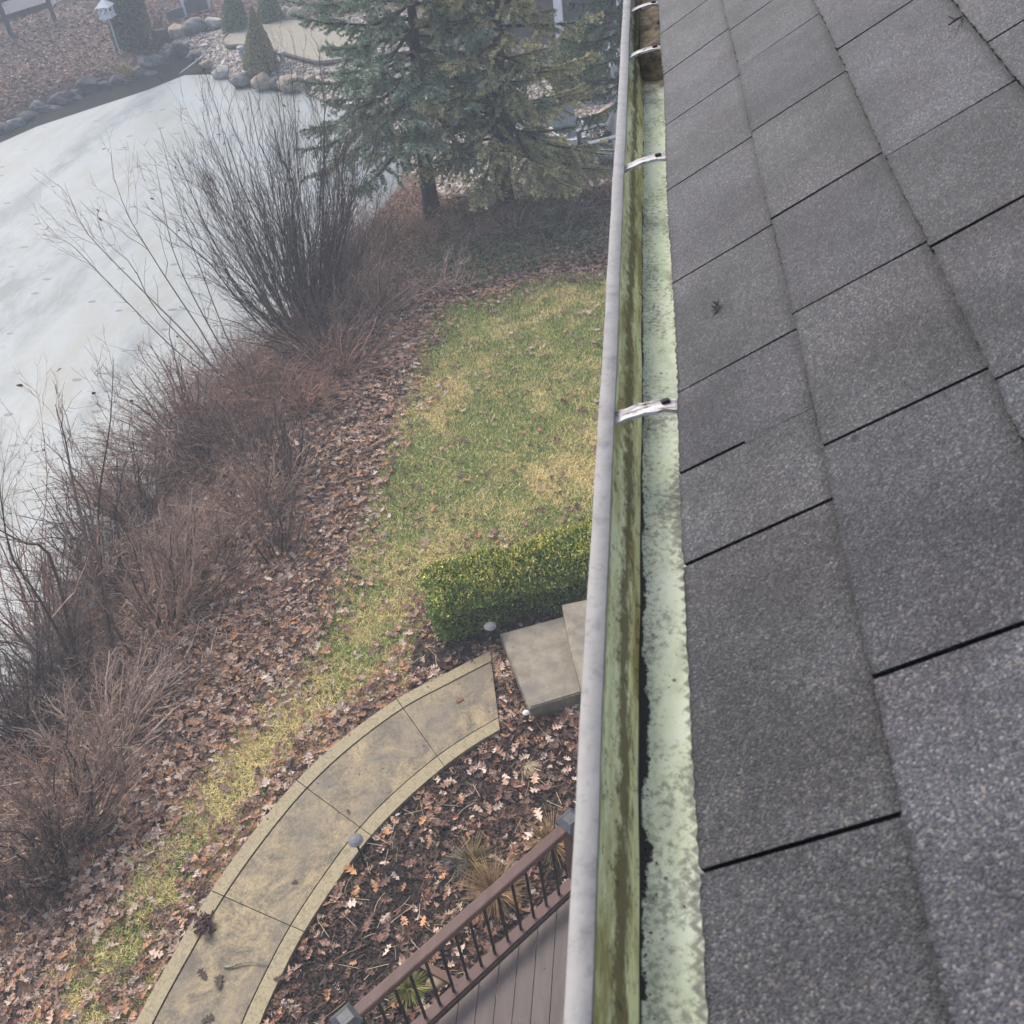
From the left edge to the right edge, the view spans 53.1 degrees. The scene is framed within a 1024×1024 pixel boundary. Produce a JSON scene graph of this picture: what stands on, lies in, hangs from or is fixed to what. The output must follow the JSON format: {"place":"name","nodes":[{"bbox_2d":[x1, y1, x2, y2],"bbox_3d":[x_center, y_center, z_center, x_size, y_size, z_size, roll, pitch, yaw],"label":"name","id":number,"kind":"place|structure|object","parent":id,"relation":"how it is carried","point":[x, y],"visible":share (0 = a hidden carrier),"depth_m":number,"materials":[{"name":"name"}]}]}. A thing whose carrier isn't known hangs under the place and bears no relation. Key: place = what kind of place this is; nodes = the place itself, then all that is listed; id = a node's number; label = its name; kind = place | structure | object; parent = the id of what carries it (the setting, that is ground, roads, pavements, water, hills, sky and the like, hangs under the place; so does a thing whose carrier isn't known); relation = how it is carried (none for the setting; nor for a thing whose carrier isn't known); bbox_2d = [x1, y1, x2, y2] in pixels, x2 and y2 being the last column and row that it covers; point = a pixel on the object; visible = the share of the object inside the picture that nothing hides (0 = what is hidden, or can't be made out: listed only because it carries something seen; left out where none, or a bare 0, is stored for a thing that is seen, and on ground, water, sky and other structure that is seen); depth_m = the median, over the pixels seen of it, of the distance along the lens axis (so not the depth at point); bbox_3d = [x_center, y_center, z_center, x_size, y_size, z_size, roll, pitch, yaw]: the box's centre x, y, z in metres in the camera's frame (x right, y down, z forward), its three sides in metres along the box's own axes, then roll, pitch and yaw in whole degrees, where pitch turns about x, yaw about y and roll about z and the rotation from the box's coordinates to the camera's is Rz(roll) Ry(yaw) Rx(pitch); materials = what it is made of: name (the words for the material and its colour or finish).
{"place":"outdoors","nodes":[
{"label":"outdoors","id":0,"kind":"place"},
{"bbox_2d":[0,0,62,20],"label":"road","id":1,"kind":"structure","parent":0,"point":[9,6],"depth_m":43.12,"materials":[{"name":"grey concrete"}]},
{"bbox_2d":[0,57,210,142],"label":"pond water","id":2,"kind":"structure","parent":0,"point":[170,70],"depth_m":35.28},
{"bbox_2d":[0,74,403,735],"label":"pond ice","id":3,"kind":"structure","parent":0,"point":[60,308],"depth_m":24.29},
{"bbox_2d":[0,0,618,1023],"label":"ground","id":4,"kind":"structure","parent":0,"point":[10,112],"depth_m":13.65,"materials":[{"name":"soil"}]},
{"bbox_2d":[0,849,52,933],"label":"bare shrub","id":5,"kind":"object","parent":4,"relation":"on","point":[22,903],"visible":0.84,"depth_m":9.82,"materials":[{"name":"brown plant"}]},
{"bbox_2d":[0,0,56,35],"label":"rail fence","id":6,"kind":"object","parent":4,"relation":"on","point":[4,18],"visible":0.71,"depth_m":39.92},
{"bbox_2d":[0,355,67,634],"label":"leaning sapling","id":7,"kind":"object","parent":4,"relation":"on","point":[46,463],"visible":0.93,"depth_m":13.68,"materials":[{"name":"brown plant"}]},
{"bbox_2d":[0,811,77,927],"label":"bare shrub","id":8,"kind":"object","parent":4,"relation":"on","point":[3,896],"visible":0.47,"depth_m":10.10,"materials":[{"name":"brown plant"}]},
{"bbox_2d":[48,91,76,105],"bbox_3d":[-15.344,-14.084,34.993,0.900,0.525,0.815,-1,40,8],"label":"boulder","id":9,"kind":"object","parent":4,"relation":"on","point":[62,98],"visible":0.79,"depth_m":34.73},
{"bbox_2d":[0,555,128,712],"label":"bare shrub","id":10,"kind":"object","parent":4,"relation":"on","point":[19,637],"visible":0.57,"depth_m":13.22,"materials":[{"name":"brown plant"}]},
{"bbox_2d":[0,619,138,770],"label":"bare shrub","id":11,"kind":"object","parent":4,"relation":"on","point":[28,714],"visible":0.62,"depth_m":12.48,"materials":[{"name":"brown plant"}]},
{"bbox_2d":[0,328,139,695],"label":"multi stem tree","id":12,"kind":"object","parent":4,"relation":"on","point":[108,622],"visible":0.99,"depth_m":11.89,"materials":[{"name":"brown plant"}]},
{"bbox_2d":[0,492,139,656],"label":"bare shrub","id":13,"kind":"object","parent":4,"relation":"on","point":[46,581],"visible":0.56,"depth_m":14.21,"materials":[{"name":"brown plant"}]},
{"bbox_2d":[0,546,141,747],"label":"bare shrub","id":14,"kind":"object","parent":4,"relation":"on","point":[45,678],"visible":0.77,"depth_m":12.45,"materials":[{"name":"brown plant"}]},
{"bbox_2d":[0,740,151,928],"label":"bare shrub","id":15,"kind":"object","parent":4,"relation":"on","point":[58,858],"visible":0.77,"depth_m":10.12,"materials":[{"name":"brown plant"}]},
{"bbox_2d":[0,672,159,866],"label":"bare shrub","id":16,"kind":"object","parent":4,"relation":"on","point":[80,806],"visible":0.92,"depth_m":10.25,"materials":[{"name":"brown plant"}]},
{"bbox_2d":[74,76,99,93],"bbox_3d":[-14.742,-14.775,35.583,0.871,0.704,0.546,-9,40,-2],"label":"boulder","id":17,"kind":"object","parent":4,"relation":"on","point":[86,84],"visible":0.87,"depth_m":35.36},
{"bbox_2d":[0,416,181,590],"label":"bare shrub","id":18,"kind":"object","parent":4,"relation":"on","point":[88,523],"visible":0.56,"depth_m":14.79,"materials":[{"name":"brown plant"}]},
{"bbox_2d":[1,616,200,805],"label":"bare shrub","id":19,"kind":"object","parent":4,"relation":"on","point":[108,745],"visible":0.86,"depth_m":11.35,"materials":[{"name":"brown plant"}]},
{"bbox_2d":[0,374,212,565],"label":"bare shrub","id":20,"kind":"object","parent":4,"relation":"on","point":[138,478],"visible":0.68,"depth_m":15.63,"materials":[{"name":"brown plant"}]},
{"bbox_2d":[95,0,120,55],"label":"birdhouse","id":21,"kind":"object","parent":4,"relation":"on","point":[102,5],"visible":0.97,"depth_m":36.13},
{"bbox_2d":[19,433,199,542],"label":"bare shrub","id":22,"kind":"object","parent":4,"relation":"on","point":[136,487],"visible":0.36,"depth_m":16.09,"materials":[{"name":"brown plant"}]},
{"bbox_2d":[108,60,137,79],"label":"dry reeds","id":23,"kind":"object","parent":4,"relation":"on","point":[126,73],"visible":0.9,"depth_m":36.07,"materials":[{"name":"beige plant"}]},
{"bbox_2d":[52,693,199,814],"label":"bare shrub","id":24,"kind":"object","parent":4,"relation":"on","point":[139,744],"visible":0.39,"depth_m":11.26,"materials":[{"name":"brown plant"}]},
{"bbox_2d":[105,0,150,49],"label":"columnar evergreen","id":25,"kind":"object","parent":4,"relation":"on","point":[129,21],"visible":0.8,"depth_m":37.20,"materials":[{"name":"green plant"}]},
{"bbox_2d":[30,122,238,377],"bbox_3d":[-6.264,-4.063,17.444,2.931,5.000,1.280,-18,41,-12],"label":"leaning sapling","id":26,"kind":"object","parent":4,"relation":"on","point":[141,239],"visible":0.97,"depth_m":17.21,"materials":[{"name":"brown plant"}]},
{"bbox_2d":[0,354,268,520],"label":"bare shrub","id":27,"kind":"object","parent":4,"relation":"on","point":[139,432],"visible":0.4,"depth_m":17.34,"materials":[{"name":"brown plant"}]},
{"bbox_2d":[39,624,232,762],"bbox_3d":[-4.531,1.975,11.900,1.976,1.084,1.992,28,51,36],"label":"bare shrub","id":28,"kind":"object","parent":4,"relation":"on","point":[165,693],"visible":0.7,"depth_m":11.84,"materials":[{"name":"brown plant"}]},
{"bbox_2d":[51,480,230,644],"bbox_3d":[-5.070,0.559,13.905,2.586,1.690,2.339,-20,41,-15],"label":"bare shrub","id":29,"kind":"object","parent":4,"relation":"on","point":[167,534],"visible":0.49,"depth_m":14.21,"materials":[{"name":"brown plant"}]},
{"bbox_2d":[137,56,153,68],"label":"boulder","id":30,"kind":"object","parent":4,"relation":"on","point":[146,62],"visible":0.95,"depth_m":36.94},
{"bbox_2d":[151,28,168,39],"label":"boulder","id":31,"kind":"object","parent":4,"relation":"on","point":[163,31],"visible":0.91,"depth_m":38.19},
{"bbox_2d":[86,315,250,453],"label":"bare shrub","id":32,"kind":"object","parent":4,"relation":"on","point":[187,411],"visible":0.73,"depth_m":17.09,"materials":[{"name":"brown plant"}]},
{"bbox_2d":[67,484,270,651],"bbox_3d":[-4.265,0.792,12.609,2.009,2.099,2.273,11,43,21],"label":"bare shrub","id":33,"kind":"object","parent":4,"relation":"on","point":[182,597],"visible":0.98,"depth_m":12.85,"materials":[{"name":"brown plant"}]},
{"bbox_2d":[168,23,184,38],"bbox_3d":[-12.582,-18.047,38.480,0.760,0.531,0.697,17,46,27],"label":"boulder","id":34,"kind":"object","parent":4,"relation":"on","point":[175,28],"visible":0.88,"depth_m":38.27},
{"bbox_2d":[170,42,189,57],"bbox_3d":[-12.233,-17.041,37.831,0.682,0.612,0.592,-1,40,8],"label":"boulder","id":35,"kind":"object","parent":4,"relation":"on","point":[178,49],"visible":0.92,"depth_m":37.61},
{"bbox_2d":[165,0,210,20],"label":"board fence","id":36,"kind":"object","parent":4,"relation":"on","point":[187,8],"visible":0.98,"depth_m":39.83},
{"bbox_2d":[86,367,296,504],"bbox_3d":[-5.126,-1.196,16.293,3.091,1.677,3.398,13,44,23],"label":"bare shrub","id":37,"kind":"object","parent":4,"relation":"on","point":[200,420],"visible":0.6,"depth_m":16.42,"materials":[{"name":"brown plant"}]},
{"bbox_2d":[181,17,207,34],"bbox_3d":[-11.906,-18.255,38.446,0.876,0.613,0.980,-1,40,8],"label":"boulder","id":38,"kind":"object","parent":4,"relation":"on","point":[192,25],"visible":0.93,"depth_m":38.16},
{"bbox_2d":[0,0,397,111],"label":"leaf litter","id":39,"kind":"object","parent":4,"relation":"on","point":[116,51],"visible":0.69,"depth_m":38.49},
{"bbox_2d":[126,480,300,605],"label":"bare shrub","id":40,"kind":"object","parent":4,"relation":"on","point":[232,538],"visible":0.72,"depth_m":13.69,"materials":[{"name":"brown plant"}]},
{"bbox_2d":[205,17,221,28],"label":"boulder","id":41,"kind":"object","parent":4,"relation":"on","point":[212,22],"visible":0.92,"depth_m":38.37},
{"bbox_2d":[137,381,301,488],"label":"bare shrub","id":42,"kind":"object","parent":4,"relation":"on","point":[215,445],"visible":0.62,"depth_m":16.24,"materials":[{"name":"brown plant"}]},
{"bbox_2d":[211,65,229,78],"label":"boulder","id":43,"kind":"object","parent":4,"relation":"on","point":[222,70],"visible":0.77,"depth_m":34.85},
{"bbox_2d":[220,0,247,33],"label":"dwarf conifer","id":44,"kind":"object","parent":4,"relation":"on","point":[234,13],"visible":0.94,"depth_m":37.16,"materials":[{"name":"green plant"}]},
{"bbox_2d":[154,431,317,539],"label":"bare shrub","id":45,"kind":"object","parent":4,"relation":"on","point":[260,487],"visible":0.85,"depth_m":14.24,"materials":[{"name":"brown plant"}]},
{"bbox_2d":[229,72,253,87],"bbox_3d":[-8.922,-14.388,34.040,0.815,0.534,0.898,-1,40,8],"label":"boulder","id":46,"kind":"object","parent":4,"relation":"on","point":[245,77],"visible":0.73,"depth_m":33.73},
{"bbox_2d":[156,312,334,398],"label":"bare shrub","id":47,"kind":"object","parent":4,"relation":"on","point":[245,370],"visible":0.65,"depth_m":17.55,"materials":[{"name":"brown plant"}]},
{"bbox_2d":[133,317,366,477],"bbox_3d":[-4.231,-2.095,16.408,3.691,2.022,2.600,-12,40,-5],"label":"bare shrub","id":48,"kind":"object","parent":4,"relation":"on","point":[241,386],"visible":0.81,"depth_m":16.40,"materials":[{"name":"brown plant"}]},
{"bbox_2d":[242,6,279,75],"bbox_3d":[-8.379,-15.313,33.297,1.284,2.078,1.229,22,48,31],"label":"dwarf conifer","id":49,"kind":"object","parent":4,"relation":"on","point":[249,62],"visible":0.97,"depth_m":33.23,"materials":[{"name":"green plant"}]},
{"bbox_2d":[250,72,271,90],"bbox_3d":[-8.161,-14.061,33.408,0.740,0.524,0.630,-22,41,-16],"label":"boulder","id":50,"kind":"object","parent":4,"relation":"on","point":[263,84],"visible":0.88,"depth_m":33.20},
{"bbox_2d":[134,0,405,341],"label":"bare shrub","id":51,"kind":"object","parent":4,"relation":"on","point":[290,241],"visible":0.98,"depth_m":17.98,"materials":[{"name":"brown plant"}]},
{"bbox_2d":[257,0,284,23],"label":"dwarf conifer","id":52,"kind":"object","parent":4,"relation":"on","point":[268,13],"visible":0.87,"depth_m":37.38,"materials":[{"name":"green plant"}]},
{"bbox_2d":[218,383,324,488],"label":"bare shrub","id":53,"kind":"object","parent":4,"relation":"on","point":[285,460],"visible":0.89,"depth_m":14.62,"materials":[{"name":"brown plant"}]},
{"bbox_2d":[243,483,309,565],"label":"bare shrub","id":54,"kind":"object","parent":4,"relation":"on","point":[287,536],"visible":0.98,"depth_m":13.34,"materials":[{"name":"brown plant"}]},
{"bbox_2d":[277,74,300,92],"bbox_3d":[-7.120,-13.769,32.936,0.825,0.533,0.631,-19,41,-13],"label":"boulder","id":55,"kind":"object","parent":4,"relation":"on","point":[283,79],"visible":0.7,"depth_m":32.73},
{"bbox_2d":[224,20,362,59],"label":"dormant turf","id":56,"kind":"structure","parent":4,"relation":"on","point":[297,32],"depth_m":35.49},
{"bbox_2d":[203,354,384,432],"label":"bare shrub","id":57,"kind":"object","parent":4,"relation":"on","point":[309,395],"visible":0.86,"depth_m":16.06,"materials":[{"name":"brown plant"}]},
{"bbox_2d":[221,18,367,63],"bbox_3d":[-7.201,-16.427,35.446,7.685,0.344,3.153,27,51,35],"label":"lawn edging","id":58,"kind":"object","parent":4,"relation":"on","point":[294,56],"visible":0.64,"depth_m":33.93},
{"bbox_2d":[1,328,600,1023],"bbox_3d":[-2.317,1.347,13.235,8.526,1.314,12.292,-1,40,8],"label":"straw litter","id":59,"kind":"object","parent":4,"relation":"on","point":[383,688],"visible":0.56,"depth_m":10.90,"materials":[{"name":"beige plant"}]},
{"bbox_2d":[0,181,611,1023],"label":"leaf litter","id":60,"kind":"object","parent":4,"relation":"on","point":[26,953],"visible":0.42,"depth_m":11.52,"materials":[{"name":"plant"}]},
{"bbox_2d":[419,963,458,985],"bbox_3d":[-0.664,3.938,8.775,0.472,0.060,0.070,16,45,26],"label":"timber edging","id":61,"kind":"object","parent":60,"relation":"on","point":[439,973],"visible":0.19,"depth_m":8.73,"materials":[{"name":"brown wood"}]},
{"bbox_2d":[0,167,611,946],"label":"bramble undergrowth","id":62,"kind":"object","parent":4,"relation":"on","point":[404,273],"visible":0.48,"depth_m":16.34,"materials":[{"name":"brown plant"}]},
{"bbox_2d":[28,268,606,1023],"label":"lawn grass","id":63,"kind":"structure","parent":4,"relation":"on","point":[454,420],"depth_m":13.93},
{"bbox_2d":[215,264,425,373],"bbox_3d":[-3.274,-3.180,17.153,3.787,1.636,1.905,-1,40,8],"label":"bare shrub","id":64,"kind":"object","parent":4,"relation":"on","point":[323,326],"visible":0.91,"depth_m":17.25,"materials":[{"name":"brown plant"}]},
{"bbox_2d":[224,303,444,417],"bbox_3d":[-2.797,-2.535,16.847,3.708,1.369,2.947,-17,40,-11],"label":"bare shrub","id":65,"kind":"object","parent":4,"relation":"on","point":[348,360],"visible":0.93,"depth_m":16.68,"materials":[{"name":"brown plant"}]},
{"bbox_2d":[272,199,409,322],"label":"bare shrub","id":66,"kind":"object","parent":4,"relation":"on","point":[352,257],"visible":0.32,"depth_m":19.77,"materials":[{"name":"brown plant"}]},
{"bbox_2d":[293,87,394,280],"bbox_3d":[-2.995,-5.983,19.012,1.724,4.092,0.734,-13,40,-6],"label":"leaning sapling","id":67,"kind":"object","parent":4,"relation":"on","point":[364,195],"visible":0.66,"depth_m":19.29,"materials":[{"name":"brown plant"}]},
{"bbox_2d":[305,193,401,270],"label":"bare shrub","id":68,"kind":"object","parent":4,"relation":"on","point":[367,237],"visible":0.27,"depth_m":21.32,"materials":[{"name":"brown plant"}]},
{"bbox_2d":[348,833,364,864],"bbox_3d":[-1.424,3.201,9.609,0.144,0.488,0.144,-1,40,8],"label":"path light","id":69,"kind":"object","parent":4,"relation":"on","point":[355,840],"visible":1,"depth_m":9.46,"materials":[{"name":"white metal"}]},
{"bbox_2d":[289,250,458,334],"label":"bare shrub","id":70,"kind":"object","parent":4,"relation":"on","point":[380,294],"visible":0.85,"depth_m":18.13,"materials":[{"name":"brown plant"}]},
{"bbox_2d":[159,11,617,198],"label":"stone chips","id":71,"kind":"object","parent":4,"relation":"on","point":[579,114],"visible":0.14,"depth_m":30.42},
{"bbox_2d":[351,200,459,249],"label":"bare shrub","id":72,"kind":"object","parent":4,"relation":"on","point":[388,233],"visible":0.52,"depth_m":21.60,"materials":[{"name":"brown plant"}]},
{"bbox_2d":[387,961,431,1010],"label":"green perennial","id":73,"kind":"object","parent":4,"relation":"on","point":[407,990],"visible":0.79,"depth_m":8.66,"materials":[{"name":"green plant"}]},
{"bbox_2d":[262,594,586,1023],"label":"mulch chips","id":74,"kind":"object","parent":4,"relation":"on","point":[376,896],"visible":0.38,"depth_m":9.58,"materials":[{"name":"brown wood"}]},
{"bbox_2d":[519,757,541,775],"bbox_3d":[0.193,2.588,10.328,0.234,0.067,0.249,-1,40,8],"label":"cut grass stubble","id":75,"kind":"object","parent":74,"relation":"on","point":[528,764],"visible":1,"depth_m":10.33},
{"bbox_2d":[361,215,498,262],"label":"bare shrub","id":76,"kind":"object","parent":4,"relation":"on","point":[435,241],"visible":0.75,"depth_m":20.16,"materials":[{"name":"brown plant"}]},
{"bbox_2d":[283,0,582,221],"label":"blue spruce","id":77,"kind":"object","parent":4,"relation":"on","point":[410,90],"visible":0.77,"depth_m":19.23,"materials":[{"name":"green plant"}]},
{"bbox_2d":[392,233,479,292],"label":"bare shrub","id":78,"kind":"object","parent":4,"relation":"on","point":[445,258],"visible":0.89,"depth_m":18.50,"materials":[{"name":"brown plant"}]},
{"bbox_2d":[329,807,574,1023],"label":"deck","id":79,"kind":"structure","parent":4,"relation":"on","point":[519,944],"depth_m":7.63,"materials":[{"name":"brown wood"}]},
{"bbox_2d":[441,847,470,874],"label":"grey lavender","id":80,"kind":"object","parent":4,"relation":"on","point":[454,864],"visible":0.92,"depth_m":9.56,"materials":[{"name":"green plant"}]},
{"bbox_2d":[403,192,521,239],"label":"bare shrub","id":81,"kind":"object","parent":4,"relation":"on","point":[497,213],"visible":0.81,"depth_m":20.32,"materials":[{"name":"brown plant"}]},
{"bbox_2d":[441,830,501,887],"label":"dry grass clump","id":82,"kind":"object","parent":4,"relation":"on","point":[474,853],"visible":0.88,"depth_m":9.55,"materials":[{"name":"brown plant"}]},
{"bbox_2d":[452,846,533,923],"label":"dry grass clump","id":83,"kind":"object","parent":4,"relation":"on","point":[489,881],"visible":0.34,"depth_m":9.23,"materials":[{"name":"beige plant"}]},
{"bbox_2d":[384,179,609,293],"bbox_3d":[-0.181,-5.394,20.111,5.196,0.501,4.805,-21,41,-15],"label":"ivy ground cover","id":84,"kind":"object","parent":4,"relation":"on","point":[520,242],"visible":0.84,"depth_m":19.48,"materials":[{"name":"green plant"}]},
{"bbox_2d":[392,0,614,211],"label":"green spruce","id":85,"kind":"object","parent":4,"relation":"on","point":[543,160],"visible":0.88,"depth_m":19.38,"materials":[{"name":"green plant"}]},
{"bbox_2d":[415,514,591,643],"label":"hedge","id":86,"kind":"object","parent":4,"relation":"on","point":[468,590],"visible":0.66,"depth_m":11.77,"materials":[{"name":"green plant"}]},
{"bbox_2d":[448,201,583,241],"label":"bare shrub","id":87,"kind":"object","parent":4,"relation":"on","point":[514,221],"visible":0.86,"depth_m":20.07,"materials":[{"name":"brown plant"}]},
{"bbox_2d":[435,0,622,49],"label":"neighbour house","id":88,"kind":"structure","parent":4,"relation":"on","point":[562,15],"depth_m":30.39,"materials":[{"name":"stone"}]},
{"bbox_2d":[500,617,580,716],"bbox_3d":[0.751,1.612,11.333,1.501,0.250,1.148,-15,40,-9],"label":"concrete step","id":89,"kind":"object","parent":4,"relation":"on","point":[540,660],"visible":0.54,"depth_m":11.14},
{"bbox_2d":[517,802,565,871],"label":"dry grass clump","id":90,"kind":"object","parent":4,"relation":"on","point":[557,848],"visible":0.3,"depth_m":9.55,"materials":[{"name":"beige plant"}]},
{"bbox_2d":[504,203,602,238],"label":"bare shrub","id":91,"kind":"object","parent":4,"relation":"on","point":[579,222],"visible":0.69,"depth_m":19.91,"materials":[{"name":"brown plant"}]},
{"bbox_2d":[546,104,592,140],"bbox_3d":[1.281,-8.566,22.961,0.860,1.024,0.865,-21,41,-15],"label":"garden chair","id":92,"kind":"object","parent":4,"relation":"on","point":[568,119],"visible":0.41,"depth_m":23.04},
{"bbox_2d":[562,600,586,693],"bbox_3d":[1.225,1.475,11.291,1.194,0.410,1.270,-10,40,-3],"label":"concrete step","id":93,"kind":"object","parent":4,"relation":"on","point":[574,615],"visible":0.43,"depth_m":11.26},
{"bbox_2d":[550,26,602,101],"bbox_3d":[1.685,-11.732,26.940,1.476,1.877,1.422,-1,40,8],"label":"rounded evergreen","id":94,"kind":"object","parent":4,"relation":"on","point":[570,83],"visible":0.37,"depth_m":26.58,"materials":[{"name":"green plant"}]},
{"bbox_2d":[558,0,622,161],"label":"dark spruce","id":95,"kind":"object","parent":4,"relation":"on","point":[613,37],"visible":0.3,"depth_m":21.19,"materials":[{"name":"green plant"}]},
{"bbox_2d":[572,98,616,164],"bbox_3d":[1.946,-8.092,21.973,0.995,1.178,0.989,-17,40,-11],"label":"garden chair","id":96,"kind":"object","parent":4,"relation":"on","point":[610,124],"visible":0.32,"depth_m":21.98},
{"bbox_2d":[563,0,1023,1023],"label":"house","id":97,"kind":"structure","parent":4,"relation":"on","point":[825,210],"depth_m":0.89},
{"bbox_2d":[640,0,662,80],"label":"gutter debris","id":98,"kind":"object","parent":97,"relation":"on","point":[651,67],"visible":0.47,"depth_m":2.38,"materials":[{"name":"brown plant"}]},
{"bbox_2d":[640,92,702,1022],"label":"gutter grit","id":99,"kind":"object","parent":97,"relation":"on","point":[645,955],"visible":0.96,"depth_m":0.96,"materials":[{"name":"gravel"}]},
{"bbox_2d":[135,651,499,1023],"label":"path","id":100,"kind":"structure","parent":0,"point":[375,772],"depth_m":9.91,"materials":[{"name":"concrete"}]},
{"bbox_2d":[185,910,216,934],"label":"leaf clump","id":101,"kind":"object","parent":100,"relation":"on","point":[205,923],"visible":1,"depth_m":9.31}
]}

